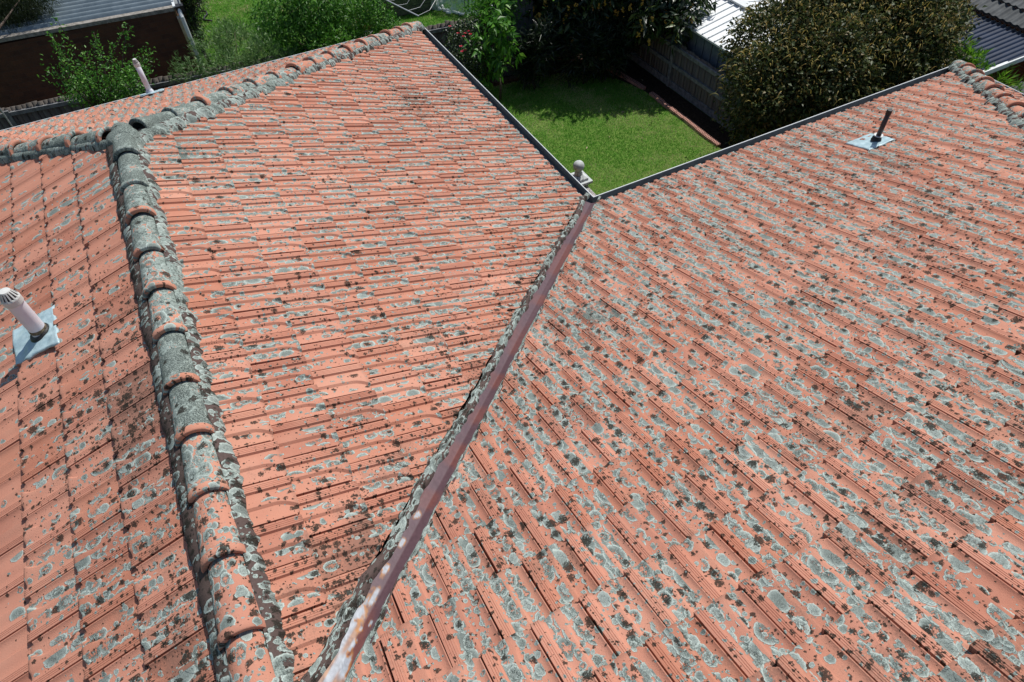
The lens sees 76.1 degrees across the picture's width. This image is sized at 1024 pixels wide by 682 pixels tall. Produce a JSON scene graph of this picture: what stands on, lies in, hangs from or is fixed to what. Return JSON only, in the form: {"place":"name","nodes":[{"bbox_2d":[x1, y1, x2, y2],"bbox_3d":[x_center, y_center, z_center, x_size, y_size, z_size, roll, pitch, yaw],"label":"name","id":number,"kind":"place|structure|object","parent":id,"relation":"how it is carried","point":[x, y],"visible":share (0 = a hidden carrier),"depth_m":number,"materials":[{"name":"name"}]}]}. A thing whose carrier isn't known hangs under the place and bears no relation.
{"place":"outdoors","nodes":[
{"label":"outdoors","id":0,"kind":"place"},
{"bbox_2d":[194,0,724,127],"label":"ground","id":1,"kind":"structure","parent":0,"point":[412,15],"depth_m":17.32,"materials":[{"name":"green plant"}]},
{"bbox_2d":[0,108,12,126],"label":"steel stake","id":2,"kind":"object","parent":1,"relation":"on","point":[5,117],"depth_m":12.53,"materials":[{"name":"grey metal"}]},
{"bbox_2d":[0,0,60,32],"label":"bush","id":3,"kind":"object","parent":1,"relation":"on","point":[8,12],"visible":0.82,"depth_m":12.55,"materials":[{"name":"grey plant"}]},
{"bbox_2d":[37,14,159,107],"bbox_3d":[-7.551,-5.037,12.032,2.007,2.331,1.716,-23,53,-16],"label":"plum tree","id":4,"kind":"object","parent":1,"relation":"on","point":[91,92],"visible":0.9,"depth_m":12.07,"materials":[{"name":"green plant"}]},
{"bbox_2d":[0,0,203,107],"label":"brick garage","id":5,"kind":"structure","parent":1,"relation":"on","point":[155,24],"depth_m":13.10,"materials":[{"name":"brick"}]},
{"bbox_2d":[177,16,199,65],"bbox_3d":[-6.858,-6.260,13.998,0.090,1.528,0.579,-24,53,-17],"label":"leaning post","id":6,"kind":"object","parent":5,"relation":"attached to","point":[183,29],"visible":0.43,"depth_m":13.58,"materials":[{"name":"grey metal"}]},
{"bbox_2d":[180,0,211,63],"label":"cypress","id":7,"kind":"object","parent":1,"relation":"on","point":[190,15],"visible":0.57,"depth_m":15.00,"materials":[{"name":"green plant"}]},
{"bbox_2d":[202,10,211,20],"bbox_3d":[-8.209,-8.713,17.526,0.205,0.043,0.791,-23,53,-16],"label":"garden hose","id":8,"kind":"object","parent":1,"relation":"on","point":[206,14],"visible":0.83,"depth_m":17.47,"materials":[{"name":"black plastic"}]},
{"bbox_2d":[166,14,296,85],"bbox_3d":[-6.011,-6.085,14.092,2.824,1.785,3.070,-23,53,-16],"label":"oleander","id":9,"kind":"object","parent":1,"relation":"on","point":[256,48],"visible":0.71,"depth_m":13.44,"materials":[{"name":"green plant"}]},
{"bbox_2d":[0,5,601,129],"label":"paling fence","id":10,"kind":"object","parent":1,"relation":"on","point":[26,113],"visible":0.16,"depth_m":13.10,"materials":[{"name":"grey wood"}]},
{"bbox_2d":[243,0,379,59],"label":"bush","id":11,"kind":"object","parent":1,"relation":"on","point":[303,17],"visible":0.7,"depth_m":13.60,"materials":[{"name":"green plant"}]},
{"bbox_2d":[282,8,388,54],"bbox_3d":[-3.614,-6.371,14.270,1.599,1.734,2.726,27,56,23],"label":"leafy bush","id":12,"kind":"object","parent":1,"relation":"on","point":[330,39],"visible":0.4,"depth_m":13.55,"materials":[{"name":"green plant"}]},
{"bbox_2d":[352,0,400,33],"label":"young tree","id":13,"kind":"object","parent":1,"relation":"on","point":[381,24],"visible":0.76,"depth_m":14.05,"materials":[{"name":"green plant"}]},
{"bbox_2d":[349,0,435,28],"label":"clothes line","id":14,"kind":"object","parent":1,"relation":"on","point":[400,7],"visible":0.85,"depth_m":13.67,"materials":[{"name":"grey metal"}]},
{"bbox_2d":[370,0,435,15],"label":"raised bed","id":15,"kind":"object","parent":1,"relation":"on","point":[416,4],"visible":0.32,"depth_m":17.14,"materials":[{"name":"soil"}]},
{"bbox_2d":[431,0,491,15],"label":"garden netting","id":16,"kind":"object","parent":1,"relation":"on","point":[441,3],"visible":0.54,"depth_m":17.15,"materials":[{"name":"white fabric"}]},
{"bbox_2d":[0,21,1023,681],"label":"house","id":17,"kind":"structure","parent":1,"relation":"on","point":[416,351],"depth_m":4.26,"materials":[{"name":"ceramic"}]},
{"bbox_2d":[0,287,59,364],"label":"vent pipe","id":18,"kind":"object","parent":17,"relation":"on","point":[34,334],"visible":1,"depth_m":4.72,"materials":[{"name":"white plastic"}]},
{"bbox_2d":[132,58,163,96],"bbox_3d":[-5.229,-3.754,9.318,0.347,0.578,0.268,-23,53,-16],"label":"vent pipe","id":19,"kind":"object","parent":17,"relation":"on","point":[148,88],"visible":0.99,"depth_m":9.30,"materials":[{"name":"white plastic"}]},
{"bbox_2d":[845,108,894,149],"bbox_3d":[4.163,-2.432,7.492,0.483,0.498,0.379,-23,53,-16],"label":"vent pipe","id":20,"kind":"object","parent":17,"relation":"on","point":[875,140],"visible":1,"depth_m":7.53,"materials":[{"name":"black plastic"}]},
{"bbox_2d":[608,2,755,139],"bbox_3d":[4.327,-4.763,13.081,0.090,0.997,9.106,-23,53,-16],"label":"paling fence","id":21,"kind":"object","parent":1,"relation":"on","point":[686,74],"visible":0.23,"depth_m":13.90,"materials":[{"name":"grey wood"}]},
{"bbox_2d":[633,0,782,86],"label":"shed","id":22,"kind":"structure","parent":1,"relation":"on","point":[703,43],"depth_m":13.43,"materials":[{"name":"white paint"}]},
{"bbox_2d":[710,0,987,147],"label":"broadleaf tree","id":23,"kind":"object","parent":1,"relation":"on","point":[815,57],"visible":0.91,"depth_m":10.37,"materials":[{"name":"green plant"}]},
{"bbox_2d":[835,0,1023,93],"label":"neighbouring house","id":24,"kind":"structure","parent":1,"relation":"on","point":[999,30],"depth_m":11.12,"materials":[{"name":"grey metal"}]},
{"bbox_2d":[908,34,994,77],"bbox_3d":[7.188,-4.008,11.299,1.328,2.562,0.908,10,51,10],"label":"frangipani","id":25,"kind":"object","parent":1,"relation":"on","point":[972,52],"visible":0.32,"depth_m":10.45,"materials":[{"name":"green plant"}]},
{"bbox_2d":[486,73,719,194],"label":"lawn","id":26,"kind":"structure","parent":0,"point":[642,111],"depth_m":13.46,"materials":[{"name":"green plant"}]},
{"bbox_2d":[439,14,494,88],"bbox_3d":[-0.921,-5.989,13.947,1.138,1.570,1.527,-23,53,-16],"label":"rose bush","id":27,"kind":"object","parent":26,"relation":"on","point":[463,41],"visible":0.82,"depth_m":13.61,"materials":[{"name":"green plant"}]},
{"bbox_2d":[459,0,525,99],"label":"avocado tree","id":28,"kind":"object","parent":26,"relation":"on","point":[497,59],"visible":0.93,"depth_m":13.30,"materials":[{"name":"green plant"}]},
{"bbox_2d":[492,75,518,85],"bbox_3d":[-0.138,-5.889,14.792,0.638,0.100,0.110,-18,51,-13],"label":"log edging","id":29,"kind":"object","parent":26,"relation":"on","point":[506,80],"visible":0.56,"depth_m":14.75,"materials":[{"name":"brown wood"}]},
{"bbox_2d":[517,7,578,76],"bbox_3d":[0.803,-6.534,14.392,1.548,1.762,1.391,-23,53,-16],"label":"shade bush","id":30,"kind":"object","parent":26,"relation":"on","point":[560,39],"visible":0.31,"depth_m":14.06,"materials":[{"name":"green plant"}]},
{"bbox_2d":[571,160,592,186],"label":"garden pier","id":31,"kind":"structure","parent":26,"relation":"on","point":[581,176],"depth_m":10.64,"materials":[{"name":"white paint"}]},
{"bbox_2d":[553,8,614,88],"bbox_3d":[1.577,-6.293,14.159,1.489,1.740,1.217,15,52,15],"label":"shade bush","id":32,"kind":"object","parent":26,"relation":"on","point":[583,48],"visible":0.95,"depth_m":13.94,"materials":[{"name":"green plant"}]},
{"bbox_2d":[585,187,595,195],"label":"wall","id":33,"kind":"structure","parent":26,"relation":"on","point":[590,191],"depth_m":10.65,"materials":[{"name":"brick"}]},
{"bbox_2d":[580,6,649,83],"bbox_3d":[2.221,-6.439,14.216,1.543,1.759,1.305,14,52,14],"label":"shade bush","id":34,"kind":"object","parent":26,"relation":"on","point":[616,42],"visible":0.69,"depth_m":14.06,"materials":[{"name":"green plant"}]},
{"bbox_2d":[468,47,740,148],"bbox_3d":[-2.785,-2.300,11.939,15.000,0.001,10.500,-23,53,-16],"label":"soil bed","id":35,"kind":"object","parent":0,"point":[675,100],"depth_m":14.30,"materials":[{"name":"black soil"}]},
{"bbox_2d":[492,0,532,75],"bbox_3d":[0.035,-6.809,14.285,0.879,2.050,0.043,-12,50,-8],"label":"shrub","id":36,"kind":"object","parent":35,"relation":"on","point":[524,9],"visible":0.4,"depth_m":14.21,"materials":[{"name":"green plant"}]},
{"bbox_2d":[504,13,564,89],"bbox_3d":[0.441,-6.158,14.066,1.299,1.836,1.201,-23,53,-16],"label":"shade bush","id":37,"kind":"object","parent":35,"relation":"on","point":[537,45],"visible":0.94,"depth_m":13.90,"materials":[{"name":"green plant"}]},
{"bbox_2d":[522,0,718,59],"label":"fruit tree","id":38,"kind":"object","parent":35,"relation":"on","point":[648,16],"visible":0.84,"depth_m":13.57,"materials":[{"name":"green plant"}]},
{"bbox_2d":[622,75,631,81],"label":"edging brick","id":39,"kind":"object","parent":35,"relation":"on","point":[628,78],"visible":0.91,"depth_m":14.73,"materials":[{"name":"red brick"}]},
{"bbox_2d":[629,78,638,85],"bbox_3d":[2.735,-5.785,14.638,0.100,0.070,0.225,-29,55,-21],"label":"edging brick","id":40,"kind":"object","parent":35,"relation":"on","point":[633,81],"visible":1,"depth_m":14.61,"materials":[{"name":"red brick"}]},
{"bbox_2d":[636,83,645,89],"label":"edging brick","id":41,"kind":"object","parent":35,"relation":"on","point":[640,86],"visible":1,"depth_m":14.48,"materials":[{"name":"brick"}]},
{"bbox_2d":[649,92,657,98],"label":"edging brick","id":42,"kind":"object","parent":35,"relation":"on","point":[652,94],"visible":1,"depth_m":14.21,"materials":[{"name":"brick"}]},
{"bbox_2d":[655,96,664,103],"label":"edging brick","id":43,"kind":"object","parent":35,"relation":"on","point":[658,99],"visible":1,"depth_m":14.07,"materials":[{"name":"red brick"}]},
{"bbox_2d":[661,102,669,109],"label":"edging brick","id":44,"kind":"object","parent":35,"relation":"on","point":[665,105],"visible":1,"depth_m":13.93,"materials":[{"name":"red brick"}]},
{"bbox_2d":[668,106,677,114],"bbox_3d":[3.402,-4.872,13.825,0.100,0.070,0.225,-22,52,-17],"label":"edging brick","id":45,"kind":"object","parent":35,"relation":"on","point":[672,110],"visible":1,"depth_m":13.79,"materials":[{"name":"red brick"}]},
{"bbox_2d":[675,111,684,119],"bbox_3d":[3.520,-4.717,13.699,0.100,0.070,0.225,-22,52,-15],"label":"edging brick","id":46,"kind":"object","parent":35,"relation":"on","point":[680,114],"visible":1,"depth_m":13.67,"materials":[{"name":"brick"}]},
{"bbox_2d":[682,116,692,123],"bbox_3d":[3.632,-4.567,13.563,0.100,0.070,0.225,-21,52,-16],"label":"edging brick","id":47,"kind":"object","parent":35,"relation":"on","point":[686,120],"visible":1,"depth_m":13.53,"materials":[{"name":"red brick"}]},
{"bbox_2d":[688,122,698,129],"bbox_3d":[3.731,-4.410,13.426,0.100,0.070,0.225,-21,52,-16],"label":"edging brick","id":48,"kind":"object","parent":35,"relation":"on","point":[692,125],"visible":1,"depth_m":13.40,"materials":[{"name":"brick"}]},
{"bbox_2d":[695,127,705,135],"bbox_3d":[3.827,-4.251,13.289,0.100,0.070,0.225,-23,53,-16],"label":"edging brick","id":49,"kind":"object","parent":35,"relation":"on","point":[699,130],"visible":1,"depth_m":13.26,"materials":[{"name":"brick"}]},
{"bbox_2d":[702,133,712,141],"bbox_3d":[3.934,-4.095,13.157,0.100,0.070,0.225,-23,53,-17],"label":"edging brick","id":50,"kind":"object","parent":35,"relation":"on","point":[708,137],"visible":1,"depth_m":13.13,"materials":[{"name":"brick"}]},
{"bbox_2d":[710,138,720,146],"bbox_3d":[4.052,-3.945,13.025,0.100,0.070,0.225,-23,53,-15],"label":"edging brick","id":51,"kind":"object","parent":35,"relation":"on","point":[715,142],"visible":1,"depth_m":12.99,"materials":[{"name":"brick"}]},
{"bbox_2d":[991,61,1023,91],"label":"spiky plant","id":52,"kind":"object","parent":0,"point":[1001,76],"visible":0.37,"depth_m":10.51,"materials":[{"name":"green plant"}]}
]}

